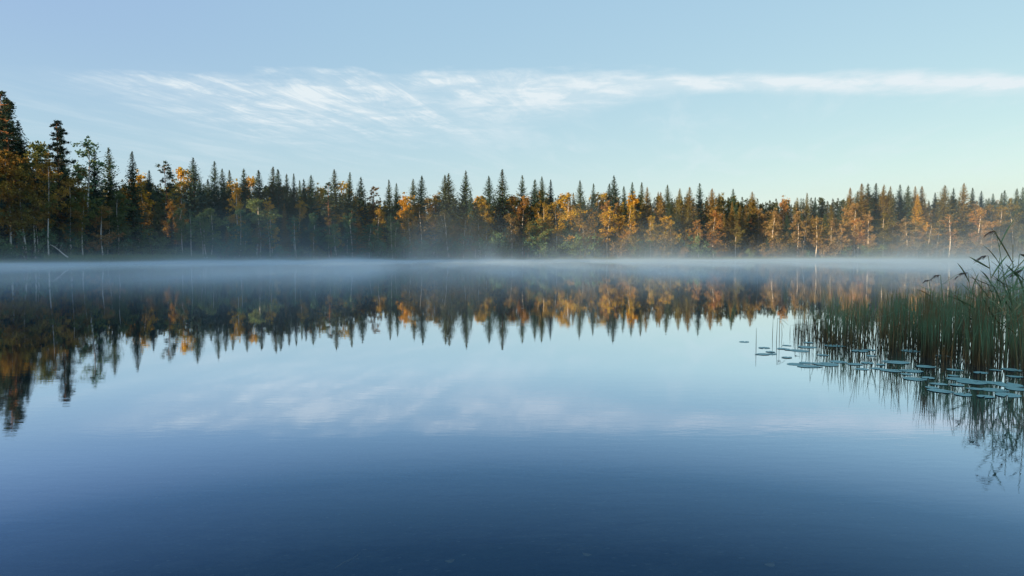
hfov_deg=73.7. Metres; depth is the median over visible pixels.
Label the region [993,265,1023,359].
reed
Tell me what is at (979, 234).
birch tree
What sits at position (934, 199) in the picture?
spruce tree
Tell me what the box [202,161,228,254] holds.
spruce tree
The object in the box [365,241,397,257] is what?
willow shrub
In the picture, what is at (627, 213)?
birch tree
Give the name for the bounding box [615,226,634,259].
willow shrub
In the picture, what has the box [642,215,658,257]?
birch tree
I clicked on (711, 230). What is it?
birch tree
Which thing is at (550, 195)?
spruce tree
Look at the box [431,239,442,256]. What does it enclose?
birch tree
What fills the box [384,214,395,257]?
birch tree
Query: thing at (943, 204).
spruce tree
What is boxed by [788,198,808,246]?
spruce tree
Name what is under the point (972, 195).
spruce tree
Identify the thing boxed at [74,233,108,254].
willow shrub
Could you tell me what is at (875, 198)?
spruce tree
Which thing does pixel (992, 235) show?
birch tree
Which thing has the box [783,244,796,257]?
willow shrub
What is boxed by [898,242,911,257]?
willow shrub
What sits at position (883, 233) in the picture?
birch tree
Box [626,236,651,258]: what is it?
willow shrub
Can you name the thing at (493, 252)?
willow shrub
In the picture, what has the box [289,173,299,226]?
spruce tree
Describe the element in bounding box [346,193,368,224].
birch tree
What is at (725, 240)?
spruce tree
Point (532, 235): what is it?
spruce tree
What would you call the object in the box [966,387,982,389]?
lily pad
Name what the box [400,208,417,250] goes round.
birch tree
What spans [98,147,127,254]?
spruce tree
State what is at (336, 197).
spruce tree
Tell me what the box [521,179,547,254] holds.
spruce tree
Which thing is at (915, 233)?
birch tree
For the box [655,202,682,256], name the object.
spruce tree
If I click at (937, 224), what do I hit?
birch tree
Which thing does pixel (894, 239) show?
birch tree
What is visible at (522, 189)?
spruce tree
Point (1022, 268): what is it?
reed
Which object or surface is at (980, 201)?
spruce tree
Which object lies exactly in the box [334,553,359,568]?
sunken twig
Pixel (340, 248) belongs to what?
willow shrub
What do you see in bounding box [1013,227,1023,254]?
spruce tree
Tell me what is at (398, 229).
spruce tree
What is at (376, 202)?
pine tree
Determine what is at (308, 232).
spruce tree
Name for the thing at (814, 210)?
spruce tree
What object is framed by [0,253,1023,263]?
grass
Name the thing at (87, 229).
spruce tree
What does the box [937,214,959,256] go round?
birch tree
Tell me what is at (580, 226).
pine tree
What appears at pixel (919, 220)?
spruce tree
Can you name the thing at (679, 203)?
spruce tree
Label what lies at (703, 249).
spruce tree
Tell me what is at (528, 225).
birch tree
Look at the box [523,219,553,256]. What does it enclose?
birch tree
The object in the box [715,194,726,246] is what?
spruce tree
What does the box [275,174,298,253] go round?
spruce tree
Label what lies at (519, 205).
birch tree
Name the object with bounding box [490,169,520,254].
spruce tree
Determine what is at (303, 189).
spruce tree
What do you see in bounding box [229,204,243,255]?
spruce tree
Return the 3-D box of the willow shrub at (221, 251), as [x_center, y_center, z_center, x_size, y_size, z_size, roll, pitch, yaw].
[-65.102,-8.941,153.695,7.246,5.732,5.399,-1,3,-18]
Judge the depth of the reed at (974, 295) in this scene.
10.20 m
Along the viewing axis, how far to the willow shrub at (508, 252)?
183.40 m
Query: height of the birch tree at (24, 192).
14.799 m
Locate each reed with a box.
[907,280,948,315]
[918,271,964,326]
[945,272,1011,319]
[946,263,977,309]
[968,258,1017,358]
[970,255,1015,314]
[977,254,1023,358]
[981,266,1023,359]
[983,222,1023,356]
[983,264,1023,352]
[983,274,1023,366]
[991,227,1023,361]
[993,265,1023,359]
[1009,252,1023,292]
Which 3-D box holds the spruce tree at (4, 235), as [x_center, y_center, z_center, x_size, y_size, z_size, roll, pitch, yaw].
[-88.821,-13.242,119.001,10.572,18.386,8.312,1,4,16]
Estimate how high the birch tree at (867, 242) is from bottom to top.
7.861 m
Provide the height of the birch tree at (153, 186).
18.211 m
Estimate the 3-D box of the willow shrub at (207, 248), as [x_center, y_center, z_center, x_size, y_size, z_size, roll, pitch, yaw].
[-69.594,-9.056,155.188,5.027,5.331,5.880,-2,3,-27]
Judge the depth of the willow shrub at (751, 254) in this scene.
202.43 m
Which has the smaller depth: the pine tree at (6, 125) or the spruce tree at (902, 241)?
the pine tree at (6, 125)
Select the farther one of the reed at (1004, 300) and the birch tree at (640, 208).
the birch tree at (640, 208)
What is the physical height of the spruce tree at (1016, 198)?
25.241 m
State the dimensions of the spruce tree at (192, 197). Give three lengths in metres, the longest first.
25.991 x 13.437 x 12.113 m
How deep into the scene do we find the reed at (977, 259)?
10.50 m
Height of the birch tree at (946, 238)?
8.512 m
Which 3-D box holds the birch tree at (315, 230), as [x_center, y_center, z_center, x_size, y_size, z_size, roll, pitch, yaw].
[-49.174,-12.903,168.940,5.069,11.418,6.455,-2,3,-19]
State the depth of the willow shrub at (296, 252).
163.61 m
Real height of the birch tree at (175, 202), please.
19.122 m
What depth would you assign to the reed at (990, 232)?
9.96 m
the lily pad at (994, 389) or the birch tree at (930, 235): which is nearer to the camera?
the lily pad at (994, 389)
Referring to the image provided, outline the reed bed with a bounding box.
[791,278,1023,370]
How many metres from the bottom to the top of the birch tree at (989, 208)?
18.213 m
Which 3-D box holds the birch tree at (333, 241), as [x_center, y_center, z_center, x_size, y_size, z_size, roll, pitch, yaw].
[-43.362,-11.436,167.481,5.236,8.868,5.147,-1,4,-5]
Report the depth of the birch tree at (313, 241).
165.82 m
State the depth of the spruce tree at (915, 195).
236.59 m
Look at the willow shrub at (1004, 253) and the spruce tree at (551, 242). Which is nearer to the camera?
the spruce tree at (551, 242)
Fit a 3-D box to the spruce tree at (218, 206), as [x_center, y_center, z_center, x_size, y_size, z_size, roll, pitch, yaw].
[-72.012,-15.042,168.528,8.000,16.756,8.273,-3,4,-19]
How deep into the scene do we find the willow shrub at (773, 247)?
204.80 m
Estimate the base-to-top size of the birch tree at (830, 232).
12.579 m
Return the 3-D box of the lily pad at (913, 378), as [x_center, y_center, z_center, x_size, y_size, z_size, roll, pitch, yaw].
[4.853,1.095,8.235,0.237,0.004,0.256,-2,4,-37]
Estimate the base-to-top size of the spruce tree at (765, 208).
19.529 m
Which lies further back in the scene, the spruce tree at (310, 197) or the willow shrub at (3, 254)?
the spruce tree at (310, 197)
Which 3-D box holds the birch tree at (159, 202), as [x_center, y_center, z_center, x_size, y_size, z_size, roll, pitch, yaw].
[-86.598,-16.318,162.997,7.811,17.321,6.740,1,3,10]
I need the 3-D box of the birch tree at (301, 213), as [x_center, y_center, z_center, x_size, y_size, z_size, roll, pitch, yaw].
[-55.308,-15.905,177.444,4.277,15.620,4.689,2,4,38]
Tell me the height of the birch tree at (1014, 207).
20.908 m
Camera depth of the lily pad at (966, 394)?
7.31 m
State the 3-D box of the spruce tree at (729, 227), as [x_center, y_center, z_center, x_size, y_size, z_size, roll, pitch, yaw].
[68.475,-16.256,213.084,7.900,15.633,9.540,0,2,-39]
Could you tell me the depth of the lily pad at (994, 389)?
7.59 m
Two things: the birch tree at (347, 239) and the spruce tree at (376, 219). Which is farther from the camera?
the spruce tree at (376, 219)
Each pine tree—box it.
[0,90,25,202]
[0,110,55,257]
[36,119,92,230]
[154,160,183,227]
[246,199,267,253]
[319,182,338,256]
[342,208,359,256]
[364,186,385,239]
[493,206,504,245]
[519,215,531,254]
[570,216,583,232]
[745,214,757,247]
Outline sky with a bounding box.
[0,0,1023,220]
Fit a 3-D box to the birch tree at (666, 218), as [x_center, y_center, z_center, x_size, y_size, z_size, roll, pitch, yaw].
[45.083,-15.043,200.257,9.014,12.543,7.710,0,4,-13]
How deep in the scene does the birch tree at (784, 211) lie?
229.45 m
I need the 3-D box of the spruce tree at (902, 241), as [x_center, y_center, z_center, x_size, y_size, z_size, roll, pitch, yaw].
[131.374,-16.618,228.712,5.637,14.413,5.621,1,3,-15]
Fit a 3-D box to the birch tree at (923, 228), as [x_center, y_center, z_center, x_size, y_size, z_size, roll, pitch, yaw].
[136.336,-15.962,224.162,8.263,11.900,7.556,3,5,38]
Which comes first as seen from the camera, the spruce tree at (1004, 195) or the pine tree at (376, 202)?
the pine tree at (376, 202)
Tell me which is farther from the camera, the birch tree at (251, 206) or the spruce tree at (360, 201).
the spruce tree at (360, 201)
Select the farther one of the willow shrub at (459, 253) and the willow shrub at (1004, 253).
the willow shrub at (1004, 253)
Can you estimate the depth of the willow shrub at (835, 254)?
210.15 m
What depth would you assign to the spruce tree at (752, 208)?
217.80 m
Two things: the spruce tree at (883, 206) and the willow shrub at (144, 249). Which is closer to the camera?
the willow shrub at (144, 249)
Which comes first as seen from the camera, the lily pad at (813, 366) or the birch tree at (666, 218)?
the lily pad at (813, 366)
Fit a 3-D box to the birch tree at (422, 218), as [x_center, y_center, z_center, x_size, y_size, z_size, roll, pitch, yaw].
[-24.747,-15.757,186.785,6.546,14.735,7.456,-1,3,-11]
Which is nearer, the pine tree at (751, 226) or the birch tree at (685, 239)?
the birch tree at (685, 239)
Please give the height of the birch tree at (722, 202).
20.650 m
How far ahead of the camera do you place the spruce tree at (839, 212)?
238.40 m
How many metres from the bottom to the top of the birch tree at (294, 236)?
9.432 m
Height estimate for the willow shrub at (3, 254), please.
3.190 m
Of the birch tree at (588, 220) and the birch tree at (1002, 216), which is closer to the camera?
the birch tree at (588, 220)
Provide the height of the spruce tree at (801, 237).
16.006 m
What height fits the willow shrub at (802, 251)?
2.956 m
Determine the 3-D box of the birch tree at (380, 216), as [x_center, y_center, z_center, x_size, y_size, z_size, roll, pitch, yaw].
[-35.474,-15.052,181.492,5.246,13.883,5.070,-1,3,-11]
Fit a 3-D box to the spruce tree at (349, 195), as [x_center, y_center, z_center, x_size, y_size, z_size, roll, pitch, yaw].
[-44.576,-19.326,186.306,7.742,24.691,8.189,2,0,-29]
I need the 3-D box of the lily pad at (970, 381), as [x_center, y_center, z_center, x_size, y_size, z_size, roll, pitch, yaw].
[5.415,1.105,8.029,0.320,0.003,0.276,-1,3,-10]
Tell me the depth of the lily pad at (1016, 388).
7.64 m
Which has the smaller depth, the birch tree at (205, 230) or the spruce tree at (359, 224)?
the birch tree at (205, 230)
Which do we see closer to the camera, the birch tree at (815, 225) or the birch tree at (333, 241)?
the birch tree at (333, 241)
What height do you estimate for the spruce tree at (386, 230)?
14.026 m
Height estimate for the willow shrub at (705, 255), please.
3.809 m
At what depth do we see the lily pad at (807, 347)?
11.04 m
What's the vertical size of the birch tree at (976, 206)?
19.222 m
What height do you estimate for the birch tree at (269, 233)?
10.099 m
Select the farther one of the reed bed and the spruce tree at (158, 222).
the spruce tree at (158, 222)
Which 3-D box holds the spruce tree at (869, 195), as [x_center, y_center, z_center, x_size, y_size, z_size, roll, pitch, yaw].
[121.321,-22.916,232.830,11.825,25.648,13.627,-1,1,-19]
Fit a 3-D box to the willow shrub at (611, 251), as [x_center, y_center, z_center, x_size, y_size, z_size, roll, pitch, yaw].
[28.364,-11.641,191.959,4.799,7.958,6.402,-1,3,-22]
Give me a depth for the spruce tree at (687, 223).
206.15 m
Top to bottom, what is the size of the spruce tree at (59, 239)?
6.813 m
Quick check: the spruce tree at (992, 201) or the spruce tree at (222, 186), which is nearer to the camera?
the spruce tree at (222, 186)
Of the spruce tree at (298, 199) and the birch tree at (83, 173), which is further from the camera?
the spruce tree at (298, 199)
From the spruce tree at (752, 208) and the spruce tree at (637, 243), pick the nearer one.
the spruce tree at (637, 243)
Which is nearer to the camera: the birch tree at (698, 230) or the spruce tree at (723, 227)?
the birch tree at (698, 230)
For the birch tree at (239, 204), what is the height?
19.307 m
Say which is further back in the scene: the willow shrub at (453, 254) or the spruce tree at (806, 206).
the spruce tree at (806, 206)
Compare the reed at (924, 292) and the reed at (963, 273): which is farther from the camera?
the reed at (924, 292)
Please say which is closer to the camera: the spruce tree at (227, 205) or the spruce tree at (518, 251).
the spruce tree at (227, 205)
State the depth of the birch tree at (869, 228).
215.66 m
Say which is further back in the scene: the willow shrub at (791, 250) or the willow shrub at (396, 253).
the willow shrub at (791, 250)
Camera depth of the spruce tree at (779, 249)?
210.11 m
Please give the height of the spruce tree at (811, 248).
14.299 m
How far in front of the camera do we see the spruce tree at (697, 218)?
210.27 m
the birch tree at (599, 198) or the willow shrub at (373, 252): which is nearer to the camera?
the willow shrub at (373, 252)
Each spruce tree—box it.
[0,120,55,257]
[0,163,33,256]
[1,97,42,257]
[43,142,90,251]
[51,224,69,255]
[71,209,114,255]
[79,152,114,252]
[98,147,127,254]
[115,151,154,255]
[141,171,165,240]
[144,200,170,250]
[165,218,180,254]
[169,158,221,255]
[176,202,198,254]
[189,189,214,250]
[190,200,216,255]
[191,178,208,203]
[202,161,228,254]
[202,179,215,212]
[209,193,232,254]
[215,169,233,253]
[220,170,240,234]
[221,228,235,257]
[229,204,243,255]
[231,168,262,255]
[231,196,266,256]
[250,170,278,254]
[264,167,281,254]
[264,169,292,255]
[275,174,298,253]
[276,222,292,258]
[278,203,293,255]
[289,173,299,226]
[291,180,307,251]
[291,219,311,258]
[296,175,324,244]
[300,180,316,225]
[303,210,320,255]
[307,205,333,256]
[318,169,352,255]
[339,172,356,251]
[343,177,378,255]
[346,218,368,258]
[368,202,381,251]
[376,211,399,256]
[380,180,395,253]
[388,183,405,252]
[388,220,406,256]
[401,176,441,256]
[401,179,430,256]
[428,175,461,256]
[430,173,466,256]
[443,223,460,256]
[454,170,477,255]
[464,191,479,256]
[476,176,504,255]
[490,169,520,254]
[509,235,523,257]
[514,175,535,252]
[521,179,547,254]
[523,218,543,255]
[532,177,555,254]
[543,180,560,253]
[546,231,556,256]
[554,221,579,258]
[557,218,579,255]
[571,181,592,255]
[586,184,600,255]
[592,217,602,256]
[599,183,616,254]
[601,176,626,254]
[601,231,623,258]
[618,186,629,229]
[625,182,640,226]
[626,225,645,257]
[633,218,649,256]
[635,182,648,235]
[639,187,658,254]
[646,212,658,255]
[648,192,665,253]
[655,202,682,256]
[657,219,666,255]
[662,185,675,233]
[672,188,692,242]
[672,235,681,257]
[674,211,685,256]
[675,187,703,255]
[679,204,696,256]
[690,214,705,255]
[692,183,709,245]
[698,218,719,256]
[700,189,722,255]
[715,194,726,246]
[717,215,729,253]
[718,236,732,256]
[725,189,744,254]
[725,202,741,256]
[725,212,745,249]
[735,206,751,256]
[740,204,748,244]
[742,193,768,255]
[746,234,757,256]
[756,209,784,255]
[759,202,771,252]
[761,238,772,257]
[768,202,790,231]
[776,232,797,257]
[776,238,782,256]
[779,216,795,255]
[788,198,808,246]
[791,211,808,254]
[802,193,811,252]
[805,215,823,255]
[809,197,820,251]
[811,202,828,242]
[820,214,833,255]
[827,205,838,252]
[830,218,841,253]
[836,202,842,229]
[837,199,848,225]
[838,188,861,254]
[840,184,881,255]
[842,218,858,255]
[852,216,865,252]
[857,184,884,254]
[858,202,879,255]
[870,214,886,254]
[871,185,896,255]
[872,183,884,225]
[882,205,901,252]
[883,186,899,253]
[892,184,913,246]
[895,218,910,255]
[897,185,925,253]
[907,195,926,256]
[910,186,926,254]
[910,186,932,245]
[924,185,968,255]
[928,193,938,235]
[946,223,961,256]
[948,188,958,235]
[951,183,980,255]
[964,188,984,250]
[965,205,985,254]
[977,191,991,253]
[984,194,1001,252]
[995,193,1006,251]
[995,234,1015,256]
[997,190,1014,252]
[1007,188,1023,245]
[1009,219,1021,254]
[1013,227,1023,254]
[1017,188,1023,227]
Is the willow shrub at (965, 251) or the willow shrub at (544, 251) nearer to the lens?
the willow shrub at (544, 251)
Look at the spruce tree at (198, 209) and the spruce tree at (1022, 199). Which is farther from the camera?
the spruce tree at (1022, 199)
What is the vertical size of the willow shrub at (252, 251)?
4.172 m
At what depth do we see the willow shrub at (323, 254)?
166.70 m
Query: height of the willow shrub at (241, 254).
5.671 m
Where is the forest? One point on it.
(771, 206)
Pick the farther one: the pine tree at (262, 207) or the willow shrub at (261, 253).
the pine tree at (262, 207)
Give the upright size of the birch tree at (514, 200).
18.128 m
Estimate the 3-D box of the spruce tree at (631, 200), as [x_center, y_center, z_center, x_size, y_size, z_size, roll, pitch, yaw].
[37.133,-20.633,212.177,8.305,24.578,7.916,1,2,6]
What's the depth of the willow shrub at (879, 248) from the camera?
215.60 m
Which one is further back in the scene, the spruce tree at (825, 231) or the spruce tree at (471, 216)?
the spruce tree at (825, 231)
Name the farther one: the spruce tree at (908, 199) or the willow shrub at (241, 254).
the spruce tree at (908, 199)
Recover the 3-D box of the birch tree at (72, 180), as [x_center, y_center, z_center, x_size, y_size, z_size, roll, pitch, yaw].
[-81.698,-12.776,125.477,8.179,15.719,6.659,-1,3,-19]
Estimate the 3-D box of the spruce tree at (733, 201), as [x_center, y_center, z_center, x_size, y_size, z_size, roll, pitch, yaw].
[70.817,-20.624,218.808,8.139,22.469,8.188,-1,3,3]
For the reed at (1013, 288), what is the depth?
9.57 m
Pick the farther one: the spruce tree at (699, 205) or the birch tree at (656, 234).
the spruce tree at (699, 205)
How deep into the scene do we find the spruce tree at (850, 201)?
227.97 m
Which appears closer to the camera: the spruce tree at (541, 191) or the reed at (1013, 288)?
the reed at (1013, 288)
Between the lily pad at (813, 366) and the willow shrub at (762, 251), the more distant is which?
the willow shrub at (762, 251)
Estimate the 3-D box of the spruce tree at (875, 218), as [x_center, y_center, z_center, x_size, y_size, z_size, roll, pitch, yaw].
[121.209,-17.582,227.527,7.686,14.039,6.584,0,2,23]
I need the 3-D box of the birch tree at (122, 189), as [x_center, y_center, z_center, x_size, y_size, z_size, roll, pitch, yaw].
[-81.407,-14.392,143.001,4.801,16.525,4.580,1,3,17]
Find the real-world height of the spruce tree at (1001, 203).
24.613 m
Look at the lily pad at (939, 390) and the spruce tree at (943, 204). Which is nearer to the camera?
the lily pad at (939, 390)
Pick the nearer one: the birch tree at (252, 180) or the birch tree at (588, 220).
the birch tree at (252, 180)
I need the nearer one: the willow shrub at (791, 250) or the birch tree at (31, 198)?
the birch tree at (31, 198)
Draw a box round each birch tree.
[0,149,51,248]
[0,171,52,259]
[0,172,9,244]
[0,179,61,255]
[4,140,62,257]
[17,151,75,254]
[23,200,45,257]
[35,213,62,245]
[51,176,91,252]
[55,164,88,196]
[60,135,115,228]
[61,224,79,254]
[66,182,109,254]
[80,205,124,255]
[89,181,117,234]
[95,191,138,248]
[103,210,120,252]
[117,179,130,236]
[125,186,158,239]
[127,169,156,239]
[127,179,165,224]
[133,235,146,254]
[142,186,166,218]
[156,185,189,233]
[158,167,196,236]
[160,199,189,245]
[167,208,194,252]
[169,178,186,246]
[183,209,198,256]
[186,212,217,253]
[189,217,207,253]
[196,208,228,254]
[223,179,249,256]
[226,209,251,250]
[231,198,284,256]
[232,176,268,223]
[237,224,253,247]
[249,224,270,256]
[251,188,277,234]
[259,218,276,251]
[262,197,281,254]
[285,215,300,257]
[286,221,302,258]
[290,197,307,245]
[303,212,322,244]
[309,231,317,255]
[312,188,327,216]
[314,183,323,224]
[319,226,337,257]
[324,205,347,254]
[325,223,343,256]
[327,181,351,220]
[341,225,355,252]
[342,213,361,256]
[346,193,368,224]
[358,224,377,257]
[371,205,386,256]
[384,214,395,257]
[388,223,401,257]
[395,192,418,249]
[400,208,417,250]
[410,203,431,247]
[418,198,440,238]
[425,214,439,246]
[426,192,459,250]
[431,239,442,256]
[433,209,456,256]
[451,214,477,257]
[456,230,471,252]
[465,209,493,257]
[468,196,495,239]
[478,198,494,255]
[484,234,498,251]
[486,208,498,250]
[500,227,516,247]
[501,213,520,248]
[504,195,523,235]
[509,193,531,229]
[510,195,535,254]
[519,218,537,257]
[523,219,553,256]
[530,200,553,246]
[534,218,548,257]
[543,202,567,249]
[547,192,587,243]
[553,196,566,230]
[573,205,597,257]
[575,221,591,257]
[584,192,607,243]
[586,222,603,257]
[589,215,600,251]
[594,193,607,238]
[595,205,629,255]
[599,241,605,255]
[600,200,622,240]
[614,218,638,251]
[615,202,635,233]
[626,191,643,238]
[634,197,652,225]
[640,237,651,252]
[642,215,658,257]
[644,223,666,255]
[656,215,677,257]
[661,220,683,253]
[678,227,690,253]
[688,220,702,257]
[701,221,720,246]
[705,207,725,256]
[713,193,740,224]
[726,224,744,256]
[747,208,767,244]
[761,208,782,256]
[776,195,791,240]
[789,208,810,257]
[796,217,812,255]
[808,217,825,256]
[810,229,826,253]
[817,218,828,256]
[824,218,839,255]
[831,223,849,254]
[840,203,864,255]
[849,218,866,257]
[861,235,877,248]
[862,211,878,256]
[871,212,895,256]
[888,222,902,244]
[896,216,916,255]
[909,229,925,256]
[910,220,920,256]
[914,221,941,246]
[923,211,940,233]
[923,223,936,251]
[925,232,943,256]
[935,221,945,242]
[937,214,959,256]
[942,232,949,255]
[959,208,1001,255]
[965,201,987,251]
[973,219,992,250]
[983,204,1007,245]
[986,223,1000,254]
[987,205,1013,255]
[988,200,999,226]
[993,198,1023,249]
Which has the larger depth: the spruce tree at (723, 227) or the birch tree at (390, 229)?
the spruce tree at (723, 227)
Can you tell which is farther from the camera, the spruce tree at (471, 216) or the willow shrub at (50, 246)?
the spruce tree at (471, 216)
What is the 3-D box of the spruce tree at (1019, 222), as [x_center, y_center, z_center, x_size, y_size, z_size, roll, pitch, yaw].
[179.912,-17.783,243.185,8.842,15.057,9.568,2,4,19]
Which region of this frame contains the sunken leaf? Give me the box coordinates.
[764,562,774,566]
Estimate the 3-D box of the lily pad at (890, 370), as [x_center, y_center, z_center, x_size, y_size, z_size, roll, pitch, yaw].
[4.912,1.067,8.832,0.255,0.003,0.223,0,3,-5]
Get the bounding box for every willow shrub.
[0,228,55,259]
[0,236,21,260]
[0,244,21,259]
[26,228,69,254]
[30,247,44,258]
[49,228,83,255]
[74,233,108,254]
[108,231,132,255]
[111,236,135,255]
[128,234,157,255]
[129,225,185,255]
[194,238,213,255]
[208,235,237,259]
[228,236,256,257]
[243,242,257,258]
[249,250,264,257]
[266,250,277,259]
[273,244,290,258]
[289,248,301,257]
[299,245,324,258]
[319,248,329,257]
[329,246,344,258]
[354,247,368,258]
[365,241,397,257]
[366,229,383,258]
[386,246,401,257]
[397,239,421,257]
[415,240,429,257]
[433,245,450,257]
[447,232,473,257]
[448,245,464,258]
[472,238,491,258]
[474,232,507,258]
[494,234,518,257]
[495,244,508,257]
[508,249,522,257]
[521,235,543,257]
[531,240,561,258]
[560,233,601,258]
[560,234,582,257]
[590,249,604,257]
[604,232,621,258]
[609,234,644,258]
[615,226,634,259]
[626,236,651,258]
[645,244,660,258]
[653,235,679,258]
[662,242,678,258]
[676,247,688,258]
[680,233,709,258]
[700,248,716,257]
[711,246,723,258]
[715,237,729,257]
[744,248,754,257]
[757,235,792,257]
[758,250,771,256]
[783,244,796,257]
[794,250,805,257]
[813,242,834,256]
[825,240,848,257]
[838,238,851,256]
[842,232,855,257]
[857,245,871,257]
[868,244,888,257]
[882,242,902,256]
[894,240,924,257]
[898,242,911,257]
[917,236,932,257]
[926,246,937,256]
[927,243,948,256]
[945,235,966,256]
[958,236,979,257]
[971,241,997,257]
[992,242,1011,257]
[1009,251,1018,256]
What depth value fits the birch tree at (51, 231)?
124.45 m
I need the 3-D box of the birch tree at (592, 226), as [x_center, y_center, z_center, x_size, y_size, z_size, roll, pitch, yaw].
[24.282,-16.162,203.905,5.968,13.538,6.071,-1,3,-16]
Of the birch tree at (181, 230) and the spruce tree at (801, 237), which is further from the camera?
the spruce tree at (801, 237)
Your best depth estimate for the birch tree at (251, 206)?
162.14 m
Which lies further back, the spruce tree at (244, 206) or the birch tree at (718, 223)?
the birch tree at (718, 223)
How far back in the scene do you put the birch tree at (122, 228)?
134.51 m
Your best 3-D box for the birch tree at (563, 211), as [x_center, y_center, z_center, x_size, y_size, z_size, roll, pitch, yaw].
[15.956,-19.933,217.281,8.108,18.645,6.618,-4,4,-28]
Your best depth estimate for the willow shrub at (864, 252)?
213.93 m
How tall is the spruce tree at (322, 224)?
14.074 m
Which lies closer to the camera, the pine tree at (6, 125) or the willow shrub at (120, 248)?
the pine tree at (6, 125)
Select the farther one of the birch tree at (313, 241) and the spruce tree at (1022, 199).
the spruce tree at (1022, 199)
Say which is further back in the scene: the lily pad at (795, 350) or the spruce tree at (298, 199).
the spruce tree at (298, 199)
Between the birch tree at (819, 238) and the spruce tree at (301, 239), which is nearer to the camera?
the spruce tree at (301, 239)
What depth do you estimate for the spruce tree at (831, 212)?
238.89 m
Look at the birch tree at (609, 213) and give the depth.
192.36 m
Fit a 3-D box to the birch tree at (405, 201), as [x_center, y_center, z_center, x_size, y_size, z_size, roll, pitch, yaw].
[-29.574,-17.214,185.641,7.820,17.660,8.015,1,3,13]
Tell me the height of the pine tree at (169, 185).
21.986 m
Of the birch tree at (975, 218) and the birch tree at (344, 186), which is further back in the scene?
the birch tree at (975, 218)
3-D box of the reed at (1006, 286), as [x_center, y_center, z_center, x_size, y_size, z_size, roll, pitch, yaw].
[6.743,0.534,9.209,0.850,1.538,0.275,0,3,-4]
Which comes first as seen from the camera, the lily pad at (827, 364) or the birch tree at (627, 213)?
the lily pad at (827, 364)
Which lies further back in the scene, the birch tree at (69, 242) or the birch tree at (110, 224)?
the birch tree at (110, 224)
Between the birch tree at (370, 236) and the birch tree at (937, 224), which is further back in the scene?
the birch tree at (937, 224)
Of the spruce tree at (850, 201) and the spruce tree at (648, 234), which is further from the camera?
the spruce tree at (850, 201)
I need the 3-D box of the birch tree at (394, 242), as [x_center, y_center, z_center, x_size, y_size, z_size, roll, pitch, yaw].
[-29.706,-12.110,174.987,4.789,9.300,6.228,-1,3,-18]
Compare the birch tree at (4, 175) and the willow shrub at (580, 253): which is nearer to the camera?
the birch tree at (4, 175)
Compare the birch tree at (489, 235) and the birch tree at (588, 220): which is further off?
the birch tree at (588, 220)
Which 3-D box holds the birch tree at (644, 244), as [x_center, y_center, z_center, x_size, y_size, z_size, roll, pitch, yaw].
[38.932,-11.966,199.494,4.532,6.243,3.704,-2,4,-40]
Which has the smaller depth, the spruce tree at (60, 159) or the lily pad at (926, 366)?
the lily pad at (926, 366)
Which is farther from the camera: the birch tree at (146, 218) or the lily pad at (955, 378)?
the birch tree at (146, 218)
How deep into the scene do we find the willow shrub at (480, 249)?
181.00 m
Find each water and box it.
[0,253,1023,575]
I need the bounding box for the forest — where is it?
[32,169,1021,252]
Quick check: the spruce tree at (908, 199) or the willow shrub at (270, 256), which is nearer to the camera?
the willow shrub at (270, 256)
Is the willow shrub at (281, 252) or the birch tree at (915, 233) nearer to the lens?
the willow shrub at (281, 252)
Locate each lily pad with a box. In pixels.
[787,363,802,365]
[790,349,809,351]
[797,365,822,367]
[798,346,816,347]
[812,362,838,365]
[830,360,846,362]
[881,360,909,363]
[882,369,901,371]
[899,369,923,372]
[903,377,926,380]
[917,365,934,367]
[927,388,954,392]
[947,377,972,380]
[954,393,971,395]
[957,380,986,383]
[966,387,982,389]
[976,395,994,397]
[982,388,1008,391]
[994,382,1023,386]
[995,392,1021,396]
[1001,368,1021,370]
[1005,387,1023,390]
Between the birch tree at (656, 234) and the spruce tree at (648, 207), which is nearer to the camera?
the birch tree at (656, 234)
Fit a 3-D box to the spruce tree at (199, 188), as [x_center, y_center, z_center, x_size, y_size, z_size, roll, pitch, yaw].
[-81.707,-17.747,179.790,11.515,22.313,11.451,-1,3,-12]

